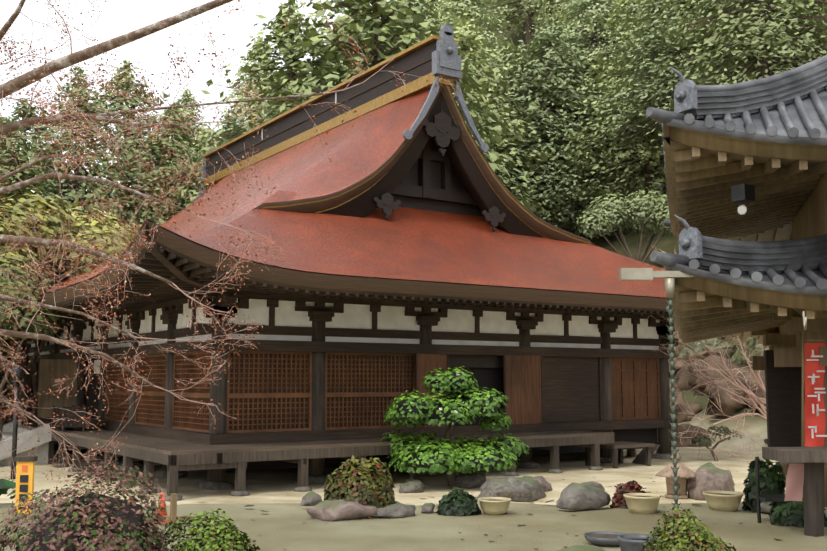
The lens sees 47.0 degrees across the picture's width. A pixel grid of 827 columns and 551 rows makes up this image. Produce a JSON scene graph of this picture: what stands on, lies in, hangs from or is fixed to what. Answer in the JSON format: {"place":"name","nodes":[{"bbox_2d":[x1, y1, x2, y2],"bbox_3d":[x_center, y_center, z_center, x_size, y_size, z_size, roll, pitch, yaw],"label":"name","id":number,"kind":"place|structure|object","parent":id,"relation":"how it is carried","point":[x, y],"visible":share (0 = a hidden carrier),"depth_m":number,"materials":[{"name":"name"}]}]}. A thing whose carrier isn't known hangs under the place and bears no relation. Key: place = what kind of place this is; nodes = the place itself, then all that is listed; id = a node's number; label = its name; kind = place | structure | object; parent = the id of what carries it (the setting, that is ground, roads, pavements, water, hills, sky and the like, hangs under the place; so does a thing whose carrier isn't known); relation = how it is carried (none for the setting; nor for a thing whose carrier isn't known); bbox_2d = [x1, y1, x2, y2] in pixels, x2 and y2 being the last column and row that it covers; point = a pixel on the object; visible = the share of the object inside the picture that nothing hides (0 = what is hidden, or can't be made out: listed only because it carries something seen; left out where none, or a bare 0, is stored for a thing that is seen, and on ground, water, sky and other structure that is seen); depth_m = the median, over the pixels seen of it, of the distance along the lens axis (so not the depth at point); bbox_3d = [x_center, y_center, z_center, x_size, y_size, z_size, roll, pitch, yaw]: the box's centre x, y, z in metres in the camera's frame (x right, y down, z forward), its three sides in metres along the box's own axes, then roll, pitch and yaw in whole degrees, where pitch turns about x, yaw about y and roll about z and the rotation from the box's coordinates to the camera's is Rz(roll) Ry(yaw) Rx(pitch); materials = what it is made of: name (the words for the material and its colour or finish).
{"place":"outdoors","nodes":[
{"label":"outdoors","id":0,"kind":"place"},
{"bbox_2d":[0,0,425,212],"label":"sky","id":1,"kind":"structure","parent":0,"point":[117,18],"materials":[{"name":"white"}]},
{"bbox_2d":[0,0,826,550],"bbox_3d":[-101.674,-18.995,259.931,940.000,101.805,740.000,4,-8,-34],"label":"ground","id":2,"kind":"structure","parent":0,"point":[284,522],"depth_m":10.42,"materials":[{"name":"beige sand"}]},
{"bbox_2d":[0,396,11,424],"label":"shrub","id":3,"kind":"object","parent":2,"relation":"on","point":[4,420],"visible":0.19,"depth_m":29.55,"materials":[{"name":"green plant"}]},
{"bbox_2d":[0,354,13,407],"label":"tree","id":4,"kind":"object","parent":2,"relation":"on","point":[6,392],"depth_m":40.35,"materials":[{"name":"green plant"}]},
{"bbox_2d":[0,479,15,498],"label":"big plant leaf","id":5,"kind":"object","parent":2,"relation":"on","point":[5,485],"visible":0.73,"depth_m":10.97,"materials":[{"name":"green plant"}]},
{"bbox_2d":[1,162,30,410],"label":"tree","id":6,"kind":"object","parent":2,"relation":"on","point":[4,408],"depth_m":46.21,"materials":[{"name":"green plant"}]},
{"bbox_2d":[0,219,45,280],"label":"broadleaf","id":7,"kind":"object","parent":2,"relation":"on","point":[12,253],"visible":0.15,"depth_m":29.98,"materials":[{"name":"green plant"}]},
{"bbox_2d":[0,180,57,387],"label":"tree","id":8,"kind":"object","parent":2,"relation":"on","point":[52,353],"visible":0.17,"depth_m":29.87,"materials":[{"name":"green plant"}]},
{"bbox_2d":[0,116,67,414],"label":"conifer","id":9,"kind":"object","parent":2,"relation":"on","point":[25,174],"visible":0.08,"depth_m":40.36,"materials":[{"name":"green plant"}]},
{"bbox_2d":[0,255,71,440],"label":"broadleaf","id":10,"kind":"object","parent":2,"relation":"on","point":[7,325],"visible":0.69,"depth_m":24.39,"materials":[{"name":"green plant"}]},
{"bbox_2d":[0,97,87,412],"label":"conifer","id":11,"kind":"object","parent":2,"relation":"on","point":[24,111],"visible":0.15,"depth_m":45.65,"materials":[{"name":"green plant"}]},
{"bbox_2d":[0,187,128,420],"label":"broadleaf","id":12,"kind":"object","parent":2,"relation":"on","point":[48,232],"visible":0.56,"depth_m":32.50,"materials":[{"name":"green plant"}]},
{"bbox_2d":[0,459,167,550],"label":"shrub","id":13,"kind":"object","parent":2,"relation":"on","point":[88,520],"visible":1,"depth_m":5.60,"materials":[{"name":"brown plant"}]},
{"bbox_2d":[32,202,135,292],"bbox_3d":[-13.057,1.847,35.837,6.295,9.192,7.323,-1,-6,5],"label":"broadleaf","id":14,"kind":"object","parent":2,"relation":"on","point":[84,224],"visible":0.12,"depth_m":35.29,"materials":[{"name":"green plant"}]},
{"bbox_2d":[0,65,168,403],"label":"conifer","id":15,"kind":"object","parent":2,"relation":"on","point":[79,187],"visible":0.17,"depth_m":43.71,"materials":[{"name":"green plant"}]},
{"bbox_2d":[38,217,139,289],"bbox_3d":[-12.285,2.110,37.911,7.051,9.123,6.062,2,-6,-15],"label":"broadleaf","id":16,"kind":"object","parent":2,"relation":"on","point":[115,226],"depth_m":38.21,"materials":[{"name":"green plant"}]},
{"bbox_2d":[10,60,200,378],"bbox_3d":[-14.585,-1.820,48.216,15.544,18.679,15.988,-3,-7,28],"label":"conifer","id":17,"kind":"object","parent":2,"relation":"on","point":[127,102],"visible":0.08,"depth_m":47.66,"materials":[{"name":"green plant"}]},
{"bbox_2d":[96,102,209,235],"bbox_3d":[-11.625,-0.528,46.644,9.850,16.223,10.991,-1,-6,6],"label":"conifer","id":18,"kind":"object","parent":2,"relation":"on","point":[168,165],"visible":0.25,"depth_m":46.06,"materials":[{"name":"green plant"}]},
{"bbox_2d":[137,87,215,216],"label":"conifer","id":19,"kind":"object","parent":2,"relation":"on","point":[187,99],"visible":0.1,"depth_m":93.36,"materials":[{"name":"green plant"}]},
{"bbox_2d":[151,128,214,213],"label":"tree","id":20,"kind":"object","parent":2,"relation":"on","point":[201,133],"visible":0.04,"depth_m":84.54,"materials":[{"name":"green plant"}]},
{"bbox_2d":[164,113,243,218],"bbox_3d":[-10.162,-0.502,50.080,13.845,16.983,13.461,5,-8,-38],"label":"conifer","id":21,"kind":"object","parent":2,"relation":"on","point":[231,124],"visible":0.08,"depth_m":50.74,"materials":[{"name":"green plant"}]},
{"bbox_2d":[158,507,260,550],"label":"shrub","id":22,"kind":"object","parent":2,"relation":"on","point":[212,538],"visible":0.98,"depth_m":5.84,"materials":[{"name":"green plant"}]},
{"bbox_2d":[0,0,465,500],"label":"bare maple","id":23,"kind":"object","parent":2,"relation":"on","point":[16,84],"visible":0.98,"depth_m":11.43,"materials":[{"name":"brown plant"}]},
{"bbox_2d":[207,39,276,142],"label":"conifer","id":24,"kind":"object","parent":2,"relation":"on","point":[253,106],"visible":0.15,"depth_m":138.44,"materials":[{"name":"green plant"}]},
{"bbox_2d":[242,116,265,130],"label":"tree","id":25,"kind":"object","parent":2,"relation":"on","point":[247,127],"depth_m":52.52,"materials":[{"name":"green plant"}]},
{"bbox_2d":[240,71,286,126],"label":"tree","id":26,"kind":"object","parent":2,"relation":"on","point":[265,110],"depth_m":73.35,"materials":[{"name":"green plant"}]},
{"bbox_2d":[174,0,356,274],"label":"conifer","id":27,"kind":"object","parent":2,"relation":"on","point":[293,62],"visible":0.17,"depth_m":47.00,"materials":[{"name":"green plant"}]},
{"bbox_2d":[248,63,347,122],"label":"tree","id":28,"kind":"object","parent":2,"relation":"on","point":[325,82],"depth_m":50.77,"materials":[{"name":"green plant"}]},
{"bbox_2d":[0,405,659,500],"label":"hall veranda stairs","id":29,"kind":"structure","parent":2,"relation":"on","point":[175,456],"depth_m":21.73,"materials":[{"name":"brown wood"}]},
{"bbox_2d":[10,365,657,524],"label":"street props","id":30,"kind":"object","parent":2,"relation":"on","point":[25,471],"visible":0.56,"depth_m":10.04,"materials":[{"name":"yellow plastic"}]},
{"bbox_2d":[297,0,371,86],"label":"tree","id":31,"kind":"object","parent":2,"relation":"on","point":[341,61],"visible":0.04,"depth_m":57.76,"materials":[{"name":"green plant"}]},
{"bbox_2d":[12,288,677,489],"bbox_3d":[-4.088,3.785,32.377,15.826,4.476,20.840,4,-8,-34],"label":"hall wall frame","id":32,"kind":"object","parent":2,"relation":"on","point":[315,369],"visible":0.85,"depth_m":23.58,"materials":[{"name":"brown wood"}]},
{"bbox_2d":[23,219,668,323],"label":"roof eaves","id":33,"kind":"object","parent":32,"relation":"on","point":[181,263],"visible":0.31,"depth_m":20.18,"materials":[{"name":"brown wood"}]},
{"bbox_2d":[37,35,667,298],"bbox_3d":[-3.845,-2.209,33.199,19.000,7.320,24.600,4,-8,-34],"label":"roof","id":34,"kind":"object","parent":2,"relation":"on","point":[316,214],"visible":0.58,"depth_m":26.41,"materials":[{"name":"red metal"}]},
{"bbox_2d":[194,24,505,231],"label":"roof ornaments","id":35,"kind":"object","parent":34,"relation":"attached to","point":[446,58],"visible":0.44,"depth_m":26.35},
{"bbox_2d":[159,0,547,277],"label":"conifer","id":36,"kind":"object","parent":2,"relation":"on","point":[375,39],"visible":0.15,"depth_m":45.17,"materials":[{"name":"green plant"}]},
{"bbox_2d":[323,455,395,518],"bbox_3d":[-0.560,2.220,9.935,0.826,0.688,0.692,0,-6,-1],"label":"bush","id":37,"kind":"object","parent":2,"relation":"on","point":[362,482],"visible":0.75,"depth_m":9.78,"materials":[{"name":"green plant"}]},
{"bbox_2d":[37,451,781,550],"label":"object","id":38,"kind":"object","parent":2,"relation":"on","point":[657,511],"visible":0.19,"depth_m":10.23,"materials":[{"name":"brown plant"}]},
{"bbox_2d":[384,0,444,51],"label":"tree","id":39,"kind":"object","parent":2,"relation":"on","point":[426,17],"depth_m":83.44,"materials":[{"name":"green plant"}]},
{"bbox_2d":[415,0,455,23],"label":"tree","id":40,"kind":"object","parent":2,"relation":"on","point":[436,4],"visible":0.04,"depth_m":117.87,"materials":[{"name":"green plant"}]},
{"bbox_2d":[342,0,546,218],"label":"conifer","id":41,"kind":"object","parent":2,"relation":"on","point":[422,4],"visible":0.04,"depth_m":50.87,"materials":[{"name":"green plant"}]},
{"bbox_2d":[381,366,529,485],"bbox_3d":[0.953,3.285,20.709,3.377,2.639,2.655,0,-6,-3],"label":"pruned tree","id":42,"kind":"object","parent":2,"relation":"on","point":[431,455],"visible":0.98,"depth_m":20.25,"materials":[{"name":"green plant"}]},
{"bbox_2d":[435,487,481,516],"bbox_3d":[0.482,2.405,10.036,0.511,0.349,0.424,0,-6,-1],"label":"bush","id":43,"kind":"object","parent":2,"relation":"on","point":[456,501],"visible":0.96,"depth_m":9.93,"materials":[{"name":"green plant"}]},
{"bbox_2d":[432,0,544,156],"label":"broadleaf","id":44,"kind":"object","parent":2,"relation":"on","point":[456,7],"visible":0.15,"depth_m":68.19,"materials":[{"name":"green plant"}]},
{"bbox_2d":[478,33,509,52],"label":"tree","id":45,"kind":"object","parent":2,"relation":"on","point":[503,44],"visible":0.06,"depth_m":102.31,"materials":[{"name":"green plant"}]},
{"bbox_2d":[451,11,569,217],"bbox_3d":[3.128,-6.366,57.057,15.414,20.012,15.854,0,-6,-1],"label":"tree","id":46,"kind":"object","parent":2,"relation":"on","point":[460,37],"visible":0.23,"depth_m":56.40,"materials":[{"name":"green plant"}]},
{"bbox_2d":[473,0,567,47],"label":"tree","id":47,"kind":"object","parent":2,"relation":"on","point":[519,5],"visible":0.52,"depth_m":98.83,"materials":[{"name":"green plant"}]},
{"bbox_2d":[495,133,563,228],"bbox_3d":[5.833,-4.021,58.554,8.857,10.980,8.611,2,-7,-19],"label":"tree","id":48,"kind":"object","parent":2,"relation":"on","point":[510,169],"visible":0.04,"depth_m":57.70,"materials":[{"name":"green plant"}]},
{"bbox_2d":[301,329,772,550],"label":"rocks","id":49,"kind":"object","parent":2,"relation":"on","point":[711,484],"visible":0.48,"depth_m":18.25,"materials":[{"name":"stone"}]},
{"bbox_2d":[467,37,609,238],"bbox_3d":[6.193,-7.596,62.084,13.092,15.811,14.363,0,-6,-4],"label":"tree","id":50,"kind":"object","parent":2,"relation":"on","point":[512,51],"visible":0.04,"depth_m":60.55,"materials":[{"name":"green plant"}]},
{"bbox_2d":[528,0,571,20],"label":"broadleaf","id":51,"kind":"object","parent":2,"relation":"on","point":[540,14],"visible":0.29,"depth_m":95.37,"materials":[{"name":"green plant"}]},
{"bbox_2d":[517,63,589,134],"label":"broadleaf","id":52,"kind":"object","parent":2,"relation":"on","point":[552,89],"visible":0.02,"depth_m":69.03,"materials":[{"name":"green plant"}]},
{"bbox_2d":[479,16,643,237],"bbox_3d":[8.659,-8.496,59.366,13.681,16.308,14.071,-1,-6,10],"label":"conifer","id":53,"kind":"object","parent":2,"relation":"on","point":[549,56],"visible":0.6,"depth_m":58.21,"materials":[{"name":"green plant"}]},
{"bbox_2d":[514,0,638,36],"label":"tree","id":54,"kind":"object","parent":2,"relation":"on","point":[542,8],"visible":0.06,"depth_m":92.56,"materials":[{"name":"green plant"}]},
{"bbox_2d":[519,0,665,125],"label":"tree","id":55,"kind":"object","parent":2,"relation":"on","point":[559,15],"visible":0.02,"depth_m":77.17,"materials":[{"name":"green plant"}]},
{"bbox_2d":[525,0,660,234],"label":"tree","id":56,"kind":"object","parent":2,"relation":"on","point":[586,6],"visible":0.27,"depth_m":61.10,"materials":[{"name":"green plant"}]},
{"bbox_2d":[569,152,626,179],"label":"tree","id":57,"kind":"object","parent":2,"relation":"on","point":[603,173],"visible":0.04,"depth_m":70.01,"materials":[{"name":"green plant"}]},
{"bbox_2d":[533,0,702,223],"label":"conifer","id":58,"kind":"object","parent":2,"relation":"on","point":[649,173],"visible":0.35,"depth_m":55.91,"materials":[{"name":"green plant"}]},
{"bbox_2d":[574,187,671,262],"bbox_3d":[11.238,-1.230,47.294,6.154,6.191,3.857,-3,-7,22],"label":"broadleaf","id":59,"kind":"object","parent":2,"relation":"on","point":[647,212],"visible":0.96,"depth_m":46.90,"materials":[{"name":"green plant"}]},
{"bbox_2d":[609,480,645,508],"bbox_3d":[2.394,2.446,10.549,0.458,0.359,0.371,0,-6,-1],"label":"shrub","id":60,"kind":"object","parent":2,"relation":"on","point":[618,499],"visible":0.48,"depth_m":10.48,"materials":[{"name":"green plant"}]},
{"bbox_2d":[628,86,666,193],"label":"bare tree","id":61,"kind":"object","parent":2,"relation":"on","point":[660,160],"depth_m":60.65,"materials":[{"name":"green plant"}]},
{"bbox_2d":[569,0,801,158],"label":"tall conifer","id":62,"kind":"object","parent":2,"relation":"on","point":[656,84],"visible":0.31,"depth_m":51.26,"materials":[{"name":"green plant"}]},
{"bbox_2d":[641,507,735,550],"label":"shrub","id":63,"kind":"object","parent":2,"relation":"on","point":[688,536],"visible":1,"depth_m":6.05,"materials":[{"name":"green plant"}]},
{"bbox_2d":[628,245,768,462],"bbox_3d":[9.029,3.116,27.642,5.562,7.893,8.325,2,-7,-19],"label":"bare shrub","id":64,"kind":"object","parent":2,"relation":"on","point":[747,391],"visible":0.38,"depth_m":27.70,"materials":[{"name":"brown plant"}]},
{"bbox_2d":[674,336,737,359],"bbox_3d":[12.015,2.900,39.410,3.027,1.378,2.678,0,-6,4],"label":"hill shrub","id":65,"kind":"object","parent":2,"relation":"on","point":[698,345],"visible":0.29,"depth_m":38.67,"materials":[{"name":"green plant"}]},
{"bbox_2d":[641,0,777,171],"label":"tree","id":66,"kind":"object","parent":2,"relation":"on","point":[683,47],"depth_m":59.52,"materials":[{"name":"green plant"}]},
{"bbox_2d":[691,425,744,460],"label":"small pine tree","id":67,"kind":"object","parent":2,"relation":"on","point":[726,430],"visible":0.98,"depth_m":27.04,"materials":[{"name":"green plant"}]},
{"bbox_2d":[619,55,826,517],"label":"pagoda","id":68,"kind":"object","parent":2,"relation":"on","point":[758,269],"visible":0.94,"depth_m":9.63,"materials":[{"name":"grey tile"}]},
{"bbox_2d":[666,269,680,511],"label":"rain chain cups","id":69,"kind":"object","parent":68,"relation":"attached to","point":[673,415],"visible":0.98,"depth_m":8.89,"materials":[{"name":"grey metal"}]},
{"bbox_2d":[731,184,754,213],"bbox_3d":[3.290,-0.751,9.528,0.267,0.322,0.215,4,-8,-34],"label":"lamp","id":70,"kind":"object","parent":68,"relation":"attached to","point":[742,193],"visible":1,"depth_m":9.53,"materials":[{"name":"metal"}]},
{"bbox_2d":[635,0,826,172],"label":"tree","id":71,"kind":"object","parent":2,"relation":"on","point":[761,41],"visible":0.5,"depth_m":43.06,"materials":[{"name":"green plant"}]},
{"bbox_2d":[727,337,768,365],"bbox_3d":[14.419,2.244,35.719,4.925,2.350,4.870,-1,-6,11],"label":"hill shrub","id":72,"kind":"object","parent":2,"relation":"on","point":[752,342],"visible":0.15,"depth_m":35.67,"materials":[{"name":"green plant"}]},
{"bbox_2d":[742,458,785,512],"bbox_3d":[3.836,2.303,10.415,0.503,0.628,0.442,0,-6,-1],"label":"green shrub","id":73,"kind":"object","parent":2,"relation":"on","point":[771,479],"visible":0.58,"depth_m":10.33,"materials":[{"name":"green plant"}]},
{"bbox_2d":[704,0,825,81],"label":"tree","id":74,"kind":"object","parent":2,"relation":"on","point":[781,67],"depth_m":50.81,"materials":[{"name":"green plant"}]},
{"bbox_2d":[716,1,826,37],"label":"tree","id":75,"kind":"object","parent":2,"relation":"on","point":[813,11],"depth_m":76.76,"materials":[{"name":"green plant"}]},
{"bbox_2d":[752,330,826,536],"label":"wooden stand","id":76,"kind":"object","parent":2,"relation":"on","point":[795,414],"visible":0.96,"depth_m":9.57,"materials":[{"name":"brown wood"}]},
{"bbox_2d":[769,486,826,527],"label":"green shrub","id":77,"kind":"object","parent":2,"relation":"on","point":[791,514],"visible":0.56,"depth_m":9.13,"materials":[{"name":"green plant"}]}
]}

